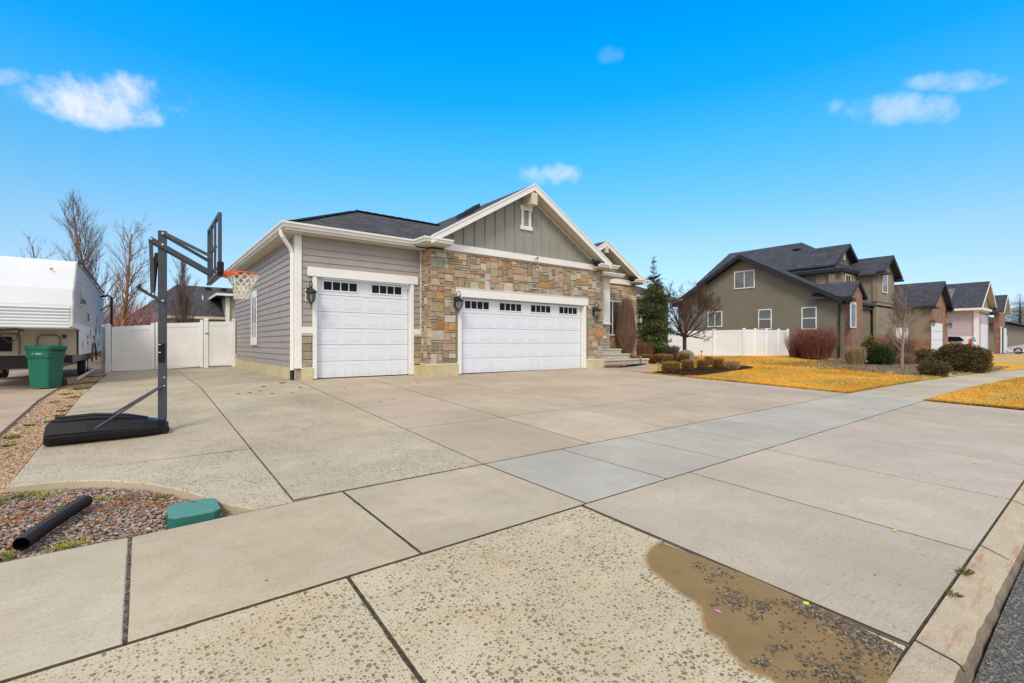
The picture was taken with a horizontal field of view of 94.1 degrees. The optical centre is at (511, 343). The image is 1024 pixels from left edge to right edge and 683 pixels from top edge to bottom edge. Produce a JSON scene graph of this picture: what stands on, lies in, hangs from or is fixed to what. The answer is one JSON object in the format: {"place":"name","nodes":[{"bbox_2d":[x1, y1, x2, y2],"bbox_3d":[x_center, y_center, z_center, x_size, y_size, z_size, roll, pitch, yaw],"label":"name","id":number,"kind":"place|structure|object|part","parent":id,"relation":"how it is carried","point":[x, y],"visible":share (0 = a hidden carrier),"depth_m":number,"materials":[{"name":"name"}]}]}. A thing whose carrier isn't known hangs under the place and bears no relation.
{"place":"outdoors","nodes":[
{"label":"outdoors","id":0,"kind":"place"},
{"bbox_2d":[0,368,92,434],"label":"neighbour driveway","id":1,"kind":"structure","parent":0,"point":[19,396],"depth_m":10.32,"materials":[{"name":"concrete"}]},
{"bbox_2d":[23,345,67,387],"bbox_3d":[-11.400,0.559,11.691,0.645,1.038,0.608,0,0,-4],"label":"wheelie bin","id":2,"kind":"object","parent":1,"relation":"on","point":[45,366],"visible":1,"depth_m":11.47,"materials":[{"name":"green plastic"}]},
{"bbox_2d":[0,256,112,378],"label":"travel trailer","id":3,"kind":"object","parent":1,"relation":"on","point":[50,302],"visible":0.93,"depth_m":12.01,"materials":[{"name":"white metal"}]},
{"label":"window","id":4,"kind":"part","parent":3,"relation":"part of","materials":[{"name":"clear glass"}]},
{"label":"window","id":5,"kind":"part","parent":3,"relation":"part of","materials":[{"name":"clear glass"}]},
{"bbox_2d":[0,369,111,498],"bbox_3d":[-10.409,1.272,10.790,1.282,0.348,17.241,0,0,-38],"label":"strip gravel","id":6,"kind":"structure","parent":0,"point":[16,466],"depth_m":6.97,"materials":[{"name":"gravel"}]},
{"bbox_2d":[67,377,76,383],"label":"wood block","id":7,"kind":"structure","parent":6,"relation":"on","point":[71,380],"depth_m":12.79,"materials":[{"name":"brown wood"}]},
{"bbox_2d":[77,369,93,380],"bbox_3d":[-14.558,1.052,16.260,0.100,0.100,6.359,0,0,-38],"label":"white pipe","id":8,"kind":"object","parent":6,"relation":"on","point":[84,374],"visible":0.77,"depth_m":15.59,"materials":[{"name":"white plastic"}]},
{"bbox_2d":[101,318,235,372],"bbox_3d":[-13.614,0.062,19.097,4.369,2.225,0.562,0,0,-38],"label":"vinyl fence","id":9,"kind":"object","parent":6,"relation":"on","point":[134,348],"visible":0.89,"depth_m":18.96,"materials":[{"name":"plastic"}]},
{"bbox_2d":[0,489,231,562],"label":"gravel bed ground","id":10,"kind":"structure","parent":0,"point":[91,527],"depth_m":4.01,"materials":[{"name":"brown gravel"}]},
{"bbox_2d":[166,498,220,528],"bbox_3d":[-2.702,1.462,4.040,0.380,0.158,0.425,0,0,-38],"label":"irrigation box","id":11,"kind":"object","parent":10,"relation":"on","point":[189,512],"visible":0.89,"depth_m":3.95,"materials":[{"name":"teal plastic"}]},
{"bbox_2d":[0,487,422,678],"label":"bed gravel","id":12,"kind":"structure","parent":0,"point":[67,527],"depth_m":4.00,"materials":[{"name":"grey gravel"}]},
{"bbox_2d":[12,495,92,550],"bbox_3d":[-3.597,1.390,3.767,0.120,0.135,0.935,0,0,-19],"label":"corrugated pipe","id":13,"kind":"object","parent":12,"relation":"on","point":[31,536],"visible":1,"depth_m":3.63,"materials":[{"name":"black plastic"}]},
{"bbox_2d":[5,366,481,514],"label":"side driveway","id":14,"kind":"structure","parent":0,"point":[290,414],"depth_m":6.02,"materials":[{"name":"concrete"}]},
{"bbox_2d":[43,212,259,445],"bbox_3d":[-4.958,-0.280,6.791,2.436,3.099,1.392,0,0,-38],"label":"basketball hoop","id":15,"kind":"object","parent":14,"relation":"on","point":[81,428],"visible":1,"depth_m":6.70,"materials":[{"name":"black plastic"}]},
{"bbox_2d":[6,506,907,682],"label":"worn driveway apron","id":16,"kind":"object","parent":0,"point":[509,605],"visible":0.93,"depth_m":2.47,"materials":[{"name":"concrete"}]},
{"bbox_2d":[0,369,1023,682],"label":"pavement","id":17,"kind":"structure","parent":0,"point":[60,607],"depth_m":3.24,"materials":[{"name":"concrete"}]},
{"bbox_2d":[0,369,1023,682],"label":"pavement joints","id":18,"kind":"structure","parent":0,"point":[382,625],"depth_m":3.45,"materials":[{"name":"grey concrete"}]},
{"bbox_2d":[0,0,1023,330],"label":"sky","id":19,"kind":"structure","parent":0,"point":[684,136],"materials":[{"name":"blue"}]},
{"bbox_2d":[9,352,1023,409],"bbox_3d":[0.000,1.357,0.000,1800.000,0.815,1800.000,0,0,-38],"label":"ground","id":20,"kind":"structure","parent":0,"point":[95,364],"depth_m":23.46,"materials":[{"name":"brown soil"}]},
{"bbox_2d":[20,231,59,258],"bbox_3d":[-33.671,-3.470,33.625,5.394,9.166,2.586,0,0,-30],"label":"bare tree","id":21,"kind":"object","parent":20,"relation":"on","point":[32,248],"visible":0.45,"depth_m":33.59,"materials":[{"name":"brown plant"}]},
{"bbox_2d":[48,191,138,360],"bbox_3d":[-26.614,-4.379,30.427,4.749,10.994,3.722,0,0,-18],"label":"birch tree","id":22,"kind":"object","parent":20,"relation":"on","point":[77,244],"visible":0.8,"depth_m":30.39,"materials":[{"name":"brown plant"}]},
{"bbox_2d":[98,320,139,361],"bbox_3d":[-24.337,-0.240,30.008,2.672,2.765,4.784,0,0,40],"label":"red brown hedge","id":23,"kind":"object","parent":20,"relation":"on","point":[113,326],"depth_m":29.57,"materials":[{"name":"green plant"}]},
{"bbox_2d":[86,210,173,326],"bbox_3d":[-23.457,-3.637,29.530,4.493,9.498,4.177,0,0,18],"label":"birch tree","id":24,"kind":"object","parent":20,"relation":"on","point":[124,309],"visible":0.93,"depth_m":29.30,"materials":[{"name":"brown plant"}]},
{"bbox_2d":[97,290,173,358],"bbox_3d":[-27.281,-1.345,33.050,6.850,4.971,5.146,0,0,-9],"label":"pink twig shrub","id":25,"kind":"object","parent":20,"relation":"on","point":[130,319],"visible":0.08,"depth_m":33.12,"materials":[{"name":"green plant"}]},
{"bbox_2d":[132,285,234,357],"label":"house","id":26,"kind":"structure","parent":20,"relation":"on","point":[215,304],"depth_m":38.52,"materials":[{"name":"grey"}]},
{"bbox_2d":[167,258,200,322],"bbox_3d":[-21.445,-2.430,31.147,1.820,7.063,2.153,0,0,-4],"label":"columnar tree","id":27,"kind":"object","parent":20,"relation":"on","point":[184,306],"visible":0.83,"depth_m":30.98,"materials":[{"name":"brown plant"}]},
{"bbox_2d":[224,183,681,379],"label":"house","id":28,"kind":"structure","parent":20,"relation":"on","point":[522,309],"depth_m":15.02,"materials":[{"name":"beige"}]},
{"bbox_2d":[250,290,256,344],"bbox_3d":[-9.225,-0.900,17.008,0.045,1.920,1.070,0,0,-38],"label":"window","id":29,"kind":"structure","parent":28,"relation":"in","point":[253,341],"depth_m":16.98,"materials":[{"name":"white paint"}]},
{"bbox_2d":[305,281,317,306],"bbox_3d":[-5.302,-1.303,12.535,0.349,0.716,0.296,0,0,30],"label":"wall lantern","id":30,"kind":"object","parent":28,"relation":"attached to","point":[311,292],"depth_m":12.46,"materials":[{"name":"black metal"}]},
{"bbox_2d":[317,278,407,378],"bbox_3d":[-4.284,-0.414,13.799,2.730,2.757,0.070,0,0,-38],"label":"garage door","id":31,"kind":"structure","parent":28,"relation":"in","point":[369,337],"depth_m":13.74,"materials":[{"name":"white paint"}]},
{"bbox_2d":[454,291,463,312],"bbox_3d":[-1.649,-1.263,14.617,0.349,0.716,0.296,0,0,30],"label":"wall lantern","id":32,"kind":"object","parent":28,"relation":"attached to","point":[458,302],"depth_m":14.54,"materials":[{"name":"black metal"}]},
{"bbox_2d":[462,298,580,373],"bbox_3d":[0.478,-0.240,16.727,5.500,2.419,0.070,0,0,-38],"label":"garage door","id":33,"kind":"structure","parent":28,"relation":"in","point":[523,350],"depth_m":16.51,"materials":[{"name":"white paint"}]},
{"bbox_2d":[592,302,600,320],"bbox_3d":[3.278,-1.233,18.461,0.349,0.716,0.296,0,0,30],"label":"wall lantern","id":34,"kind":"object","parent":28,"relation":"attached to","point":[596,311],"depth_m":18.41,"materials":[{"name":"black metal"}]},
{"bbox_2d":[610,300,621,335],"bbox_3d":[4.555,-1.150,21.556,1.200,1.600,0.050,0,0,-38],"label":"window","id":35,"kind":"structure","parent":28,"relation":"in","point":[613,318],"depth_m":21.61,"materials":[{"name":"white paint"}]},
{"bbox_2d":[668,328,788,355],"bbox_3d":[13.058,-0.040,35.182,4.096,2.000,12.841,0,0,-59],"label":"garden fence","id":36,"kind":"object","parent":20,"relation":"on","point":[754,342],"visible":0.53,"depth_m":32.73,"materials":[{"name":"plastic"}]},
{"bbox_2d":[673,242,954,358],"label":"taupe house","id":37,"kind":"structure","parent":20,"relation":"on","point":[791,286],"depth_m":35.02,"materials":[{"name":"paint"}]},
{"bbox_2d":[708,311,721,326],"bbox_3d":[16.106,-1.926,37.810,0.050,1.231,1.211,0,0,-38],"label":"window","id":38,"kind":"structure","parent":37,"relation":"in","point":[719,321],"depth_m":37.70,"materials":[{"name":"grey glass"}]},
{"bbox_2d":[734,269,754,288],"bbox_3d":[17.543,-4.826,35.968,0.050,1.341,1.549,0,0,-38],"label":"window","id":39,"kind":"structure","parent":37,"relation":"in","point":[742,279],"depth_m":35.94,"materials":[{"name":"white glass"}]},
{"bbox_2d":[758,309,771,328],"bbox_3d":[18.469,-1.772,34.781,0.050,1.462,0.954,0,0,-38],"label":"window","id":40,"kind":"structure","parent":37,"relation":"in","point":[764,315],"depth_m":34.75,"materials":[{"name":"white paint"}]},
{"bbox_2d":[801,307,816,329],"bbox_3d":[20.260,-1.723,32.485,0.050,1.536,0.940,0,0,-38],"label":"window","id":41,"kind":"structure","parent":37,"relation":"in","point":[808,314],"depth_m":32.51,"materials":[{"name":"white paint"}]},
{"bbox_2d":[845,274,850,281],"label":"window","id":42,"kind":"structure","parent":37,"relation":"in","point":[847,277],"depth_m":33.50,"materials":[{"name":"white glass"}]},
{"bbox_2d":[850,302,855,327],"bbox_3d":[21.912,-1.823,30.581,1.014,1.633,0.050,0,0,-38],"label":"window","id":43,"kind":"structure","parent":37,"relation":"in","point":[852,305],"depth_m":30.51,"materials":[{"name":"white paint"}]},
{"bbox_2d":[882,275,887,292],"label":"window","id":44,"kind":"structure","parent":37,"relation":"in","point":[884,277],"depth_m":34.73,"materials":[{"name":"white glass"}]},
{"bbox_2d":[896,328,907,339],"bbox_3d":[29.645,-0.100,36.570,0.055,2.200,1.200,0,0,-38],"label":"window","id":45,"kind":"structure","parent":37,"relation":"in","point":[899,329],"depth_m":36.43,"materials":[{"name":"white glass"}]},
{"bbox_2d":[931,323,941,351],"bbox_3d":[32.347,-0.267,36.255,3.325,2.535,0.060,0,0,-38],"label":"garage door","id":46,"kind":"structure","parent":37,"relation":"in","point":[936,337],"depth_m":36.05,"materials":[{"name":"white paint"}]},
{"bbox_2d":[887,484,1023,682],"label":"kerb","id":47,"kind":"structure","parent":20,"relation":"on","point":[960,630],"depth_m":2.75,"materials":[{"name":"concrete"}]},
{"bbox_2d":[0,374,975,597],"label":"weeds","id":48,"kind":"object","parent":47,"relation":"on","point":[60,546],"visible":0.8,"depth_m":4.29,"materials":[{"name":"green plant"}]},
{"bbox_2d":[915,501,1020,671],"bbox_3d":[4.277,1.544,4.045,5.492,0.105,0.188,0,0,-38],"label":"kerb joint marking","id":49,"kind":"object","parent":47,"relation":"on","point":[941,653],"visible":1,"depth_m":2.38,"materials":[{"name":"grey concrete"}]},
{"bbox_2d":[946,281,1011,353],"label":"lavender house","id":50,"kind":"structure","parent":20,"relation":"on","point":[976,304],"depth_m":46.31,"materials":[{"name":"paint"}]},
{"bbox_2d":[980,324,987,347],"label":"garage door","id":51,"kind":"structure","parent":50,"relation":"in","point":[983,327],"depth_m":47.13,"materials":[{"name":"white paint"}]},
{"bbox_2d":[1003,328,1005,352],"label":"garage door","id":52,"kind":"structure","parent":50,"relation":"in","point":[1004,329],"depth_m":49.63,"materials":[{"name":"white paint"}]},
{"bbox_2d":[989,317,1023,352],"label":"house","id":53,"kind":"structure","parent":20,"relation":"on","point":[1014,333],"depth_m":62.78,"materials":[{"name":"beige paint"}]},
{"bbox_2d":[1005,294,1023,324],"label":"distant evergreen","id":54,"kind":"object","parent":20,"relation":"on","point":[1020,314],"visible":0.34,"depth_m":117.94,"materials":[{"name":"green plant"}]},
{"bbox_2d":[104,375,1023,681],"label":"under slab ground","id":55,"kind":"structure","parent":0,"point":[866,629],"depth_m":2.84,"materials":[{"name":"grey concrete"}]},
{"bbox_2d":[295,368,846,463],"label":"driveway","id":56,"kind":"structure","parent":0,"point":[487,439],"depth_m":10.09,"materials":[{"name":"concrete"}]},
{"bbox_2d":[235,381,908,584],"bbox_3d":[1.333,1.242,7.621,15.159,0.536,9.930,0,0,6],"label":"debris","id":57,"kind":"object","parent":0,"point":[420,383],"visible":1,"depth_m":10.35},
{"bbox_2d":[602,365,660,373],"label":"front path","id":58,"kind":"structure","parent":0,"point":[641,368],"depth_m":18.94,"materials":[{"name":"concrete"}]},
{"bbox_2d":[604,364,629,367],"bbox_3d":[4.445,0.912,19.461,2.050,0.076,0.620,0,0,-38],"label":"red mulch bed","id":59,"kind":"object","parent":58,"relation":"on","point":[608,366],"visible":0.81,"depth_m":19.14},
{"bbox_2d":[620,363,646,366],"bbox_3d":[5.060,0.906,19.984,0.328,0.076,2.653,0,0,36],"label":"dark mulch bed","id":60,"kind":"object","parent":59,"relation":"on","point":[632,365],"visible":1,"depth_m":19.82,"materials":[{"name":"brown soil"}]},
{"bbox_2d":[603,349,648,364],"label":"front steps","id":61,"kind":"structure","parent":58,"relation":"on","point":[617,357],"depth_m":20.25,"materials":[{"name":"grey concrete"}]},
{"bbox_2d":[613,294,639,357],"bbox_3d":[5.132,-0.713,21.478,1.319,3.238,1.236,0,0,-38],"label":"columnar shrub","id":62,"kind":"object","parent":58,"relation":"on","point":[626,333],"visible":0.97,"depth_m":21.27,"materials":[{"name":"brown plant"}]},
{"bbox_2d":[486,393,923,503],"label":"grey pavement","id":63,"kind":"structure","parent":0,"point":[581,477],"depth_m":6.50,"materials":[{"name":"concrete"}]},
{"bbox_2d":[646,540,902,682],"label":"mud ground","id":64,"kind":"structure","parent":0,"point":[745,638],"depth_m":2.54,"materials":[{"name":"brown soil"}]},
{"bbox_2d":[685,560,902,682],"bbox_3d":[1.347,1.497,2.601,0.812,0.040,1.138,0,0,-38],"label":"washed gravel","id":65,"kind":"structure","parent":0,"point":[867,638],"depth_m":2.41,"materials":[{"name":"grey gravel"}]},
{"bbox_2d":[583,401,1023,646],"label":"driveway apron","id":66,"kind":"object","parent":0,"point":[835,561],"visible":0.91,"depth_m":4.29,"materials":[{"name":"concrete"}]},
{"bbox_2d":[644,355,1023,409],"bbox_3d":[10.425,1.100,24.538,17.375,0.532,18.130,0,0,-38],"label":"lawn","id":67,"kind":"structure","parent":0,"point":[766,368],"depth_m":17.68,"materials":[{"name":"plant"}]},
{"bbox_2d":[648,358,677,363],"bbox_3d":[7.291,0.852,25.274,8.476,0.129,3.909,0,0,-66],"label":"shrub mulch bed","id":68,"kind":"object","parent":67,"relation":"on","point":[654,362],"visible":0.07,"depth_m":22.30,"materials":[{"name":"brown soil"}]},
{"bbox_2d":[636,340,653,356],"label":"russet hedge","id":69,"kind":"object","parent":68,"relation":"on","point":[643,348],"visible":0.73,"depth_m":23.23,"materials":[{"name":"brown plant"}]},
{"bbox_2d":[639,354,652,361],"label":"box shrub","id":70,"kind":"object","parent":68,"relation":"on","point":[649,356],"visible":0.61,"depth_m":22.12,"materials":[{"name":"brown plant"}]},
{"bbox_2d":[636,260,676,359],"bbox_3d":[7.166,-1.734,24.214,2.152,5.410,2.124,0,0,-38],"label":"evergreen tree","id":71,"kind":"object","parent":68,"relation":"on","point":[653,318],"visible":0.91,"depth_m":23.95,"materials":[{"name":"green plant"}]},
{"bbox_2d":[654,353,672,362],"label":"box shrub","id":72,"kind":"object","parent":68,"relation":"on","point":[662,357],"visible":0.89,"depth_m":21.82,"materials":[{"name":"brown plant"}]},
{"bbox_2d":[661,344,680,357],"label":"dark twig shrub","id":73,"kind":"object","parent":68,"relation":"on","point":[675,351],"visible":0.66,"depth_m":26.22,"materials":[{"name":"brown plant"}]},
{"bbox_2d":[676,353,690,361],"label":"box shrub","id":74,"kind":"object","parent":68,"relation":"on","point":[681,356],"visible":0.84,"depth_m":22.39,"materials":[{"name":"brown plant"}]},
{"bbox_2d":[676,350,694,359],"bbox_3d":[9.211,0.634,25.309,1.114,0.621,0.912,0,0,-38],"label":"boulder","id":75,"kind":"object","parent":68,"relation":"on","point":[691,353],"visible":0.25,"depth_m":25.05,"materials":[{"name":"grey stone"}]},
{"bbox_2d":[663,280,720,349],"bbox_3d":[9.726,-1.353,26.961,4.140,4.633,4.045,0,0,-38],"label":"globe tree","id":76,"kind":"object","parent":68,"relation":"on","point":[684,334],"visible":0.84,"depth_m":26.78,"materials":[{"name":"brown plant"}]},
{"bbox_2d":[652,366,752,375],"bbox_3d":[8.202,1.074,19.716,7.676,0.129,1.861,0,0,-44],"label":"mulch bed","id":77,"kind":"object","parent":67,"relation":"on","point":[697,372],"visible":0.58,"depth_m":18.30,"materials":[{"name":"brown soil"}]},
{"bbox_2d":[659,361,682,372],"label":"box shrub","id":78,"kind":"object","parent":77,"relation":"on","point":[671,367],"visible":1,"depth_m":17.34,"materials":[{"name":"brown plant"}]},
{"bbox_2d":[681,359,694,370],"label":"box shrub","id":79,"kind":"object","parent":77,"relation":"on","point":[689,364],"visible":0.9,"depth_m":18.44,"materials":[{"name":"brown plant"}]},
{"bbox_2d":[695,359,709,369],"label":"box shrub","id":80,"kind":"object","parent":77,"relation":"on","point":[703,364],"visible":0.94,"depth_m":19.10,"materials":[{"name":"brown plant"}]},
{"bbox_2d":[711,358,724,368],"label":"box shrub","id":81,"kind":"object","parent":77,"relation":"on","point":[718,363],"visible":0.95,"depth_m":19.83,"materials":[{"name":"brown plant"}]},
{"bbox_2d":[723,360,741,368],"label":"twiggy shrub","id":82,"kind":"object","parent":77,"relation":"on","point":[732,365],"visible":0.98,"depth_m":20.03,"materials":[{"name":"brown plant"}]},
{"bbox_2d":[704,356,712,364],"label":"shrub","id":83,"kind":"object","parent":67,"relation":"on","point":[708,357],"visible":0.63,"depth_m":21.73,"materials":[{"name":"brown plant"}]},
{"bbox_2d":[761,352,1023,371],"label":"neighbour lawn","id":84,"kind":"structure","parent":0,"point":[1016,365],"depth_m":30.40,"materials":[{"name":"plant"}]},
{"bbox_2d":[783,330,808,357],"bbox_3d":[18.576,-0.001,31.012,2.014,1.830,1.728,0,0,-38],"label":"red twig shrub","id":85,"kind":"object","parent":84,"relation":"on","point":[793,352],"visible":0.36,"depth_m":30.90,"materials":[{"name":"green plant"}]},
{"bbox_2d":[789,324,846,357],"bbox_3d":[19.181,-0.205,29.955,5.114,2.242,3.177,0,0,-38],"label":"red twig shrub","id":86,"kind":"object","parent":84,"relation":"on","point":[821,345],"visible":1,"depth_m":29.26,"materials":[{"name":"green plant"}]},
{"bbox_2d":[878,335,917,354],"bbox_3d":[25.330,0.265,31.522,4.923,1.785,2.421,0,0,-38],"label":"thicket shrub","id":87,"kind":"object","parent":84,"relation":"on","point":[909,347],"visible":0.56,"depth_m":30.69,"materials":[{"name":"brown plant"}]},
{"bbox_2d":[814,360,1004,374],"bbox_3d":[20.184,1.179,25.258,13.100,0.334,7.400,0,0,-38],"label":"garden bed","id":88,"kind":"object","parent":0,"point":[879,366],"visible":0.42,"depth_m":23.50,"materials":[{"name":"brown soil"}]},
{"bbox_2d":[844,344,867,364],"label":"beige shrub","id":89,"kind":"object","parent":88,"relation":"on","point":[856,355],"visible":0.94,"depth_m":25.28,"materials":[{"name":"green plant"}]},
{"bbox_2d":[860,334,880,347],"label":"yellow green shrub","id":90,"kind":"object","parent":88,"relation":"on","point":[870,340],"visible":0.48,"depth_m":26.85,"materials":[{"name":"green plant"}]},
{"bbox_2d":[864,343,897,364],"bbox_3d":[19.991,0.615,25.992,1.897,1.251,1.674,0,0,-38],"label":"juniper shrub","id":91,"kind":"object","parent":88,"relation":"on","point":[879,353],"visible":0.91,"depth_m":25.55,"materials":[{"name":"green plant"}]},
{"bbox_2d":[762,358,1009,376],"bbox_3d":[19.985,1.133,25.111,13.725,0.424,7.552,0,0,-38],"label":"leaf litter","id":92,"kind":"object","parent":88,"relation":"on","point":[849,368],"visible":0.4,"depth_m":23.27,"materials":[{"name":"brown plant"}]},
{"bbox_2d":[873,284,926,367],"bbox_3d":[19.248,-0.826,23.408,2.344,4.154,2.042,0,0,-38],"label":"young tree","id":93,"kind":"object","parent":88,"relation":"on","point":[899,305],"visible":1,"depth_m":23.28,"materials":[{"name":"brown plant"}]},
{"bbox_2d":[892,352,917,363],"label":"dry shrub","id":94,"kind":"object","parent":88,"relation":"on","point":[910,359],"visible":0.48,"depth_m":26.52,"materials":[{"name":"brown plant"}]},
{"bbox_2d":[911,348,936,363],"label":"olive shrub","id":95,"kind":"object","parent":88,"relation":"on","point":[920,354],"visible":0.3,"depth_m":27.20,"materials":[{"name":"green plant"}]},
{"bbox_2d":[916,359,952,376],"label":"brown shrub","id":96,"kind":"object","parent":88,"relation":"on","point":[936,367],"visible":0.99,"depth_m":19.42,"materials":[{"name":"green plant"}]},
{"bbox_2d":[924,341,994,372],"bbox_3d":[21.270,0.655,22.621,2.824,1.548,2.744,0,0,17],"label":"brown shrub","id":97,"kind":"object","parent":88,"relation":"on","point":[961,356],"visible":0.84,"depth_m":21.91,"materials":[{"name":"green plant"}]},
{"bbox_2d":[948,335,976,346],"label":"white hatchback","id":98,"kind":"object","parent":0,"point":[963,339],"visible":0.06,"depth_m":40.09,"materials":[{"name":"paint"}]},
{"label":"window","id":99,"kind":"part","parent":98,"relation":"part of","materials":[{"name":"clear glass"}]},
{"bbox_2d":[931,379,1023,409],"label":"verge lawn","id":100,"kind":"structure","parent":0,"point":[1002,395],"depth_m":12.70,"materials":[{"name":"yellow plant"}]},
{"bbox_2d":[974,564,1023,682],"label":"road","id":101,"kind":"structure","parent":0,"point":[1003,660],"depth_m":2.56,"materials":[{"name":"grey asphalt"}]},
{"bbox_2d":[991,353,1023,362],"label":"driveways","id":102,"kind":"structure","parent":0,"point":[1010,360],"depth_m":35.47,"materials":[{"name":"concrete"}]},
{"bbox_2d":[1006,344,1023,353],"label":"silver sedan","id":103,"kind":"object","parent":102,"relation":"on","point":[1017,349],"visible":1,"depth_m":49.69,"materials":[{"name":"paint"}]}
]}

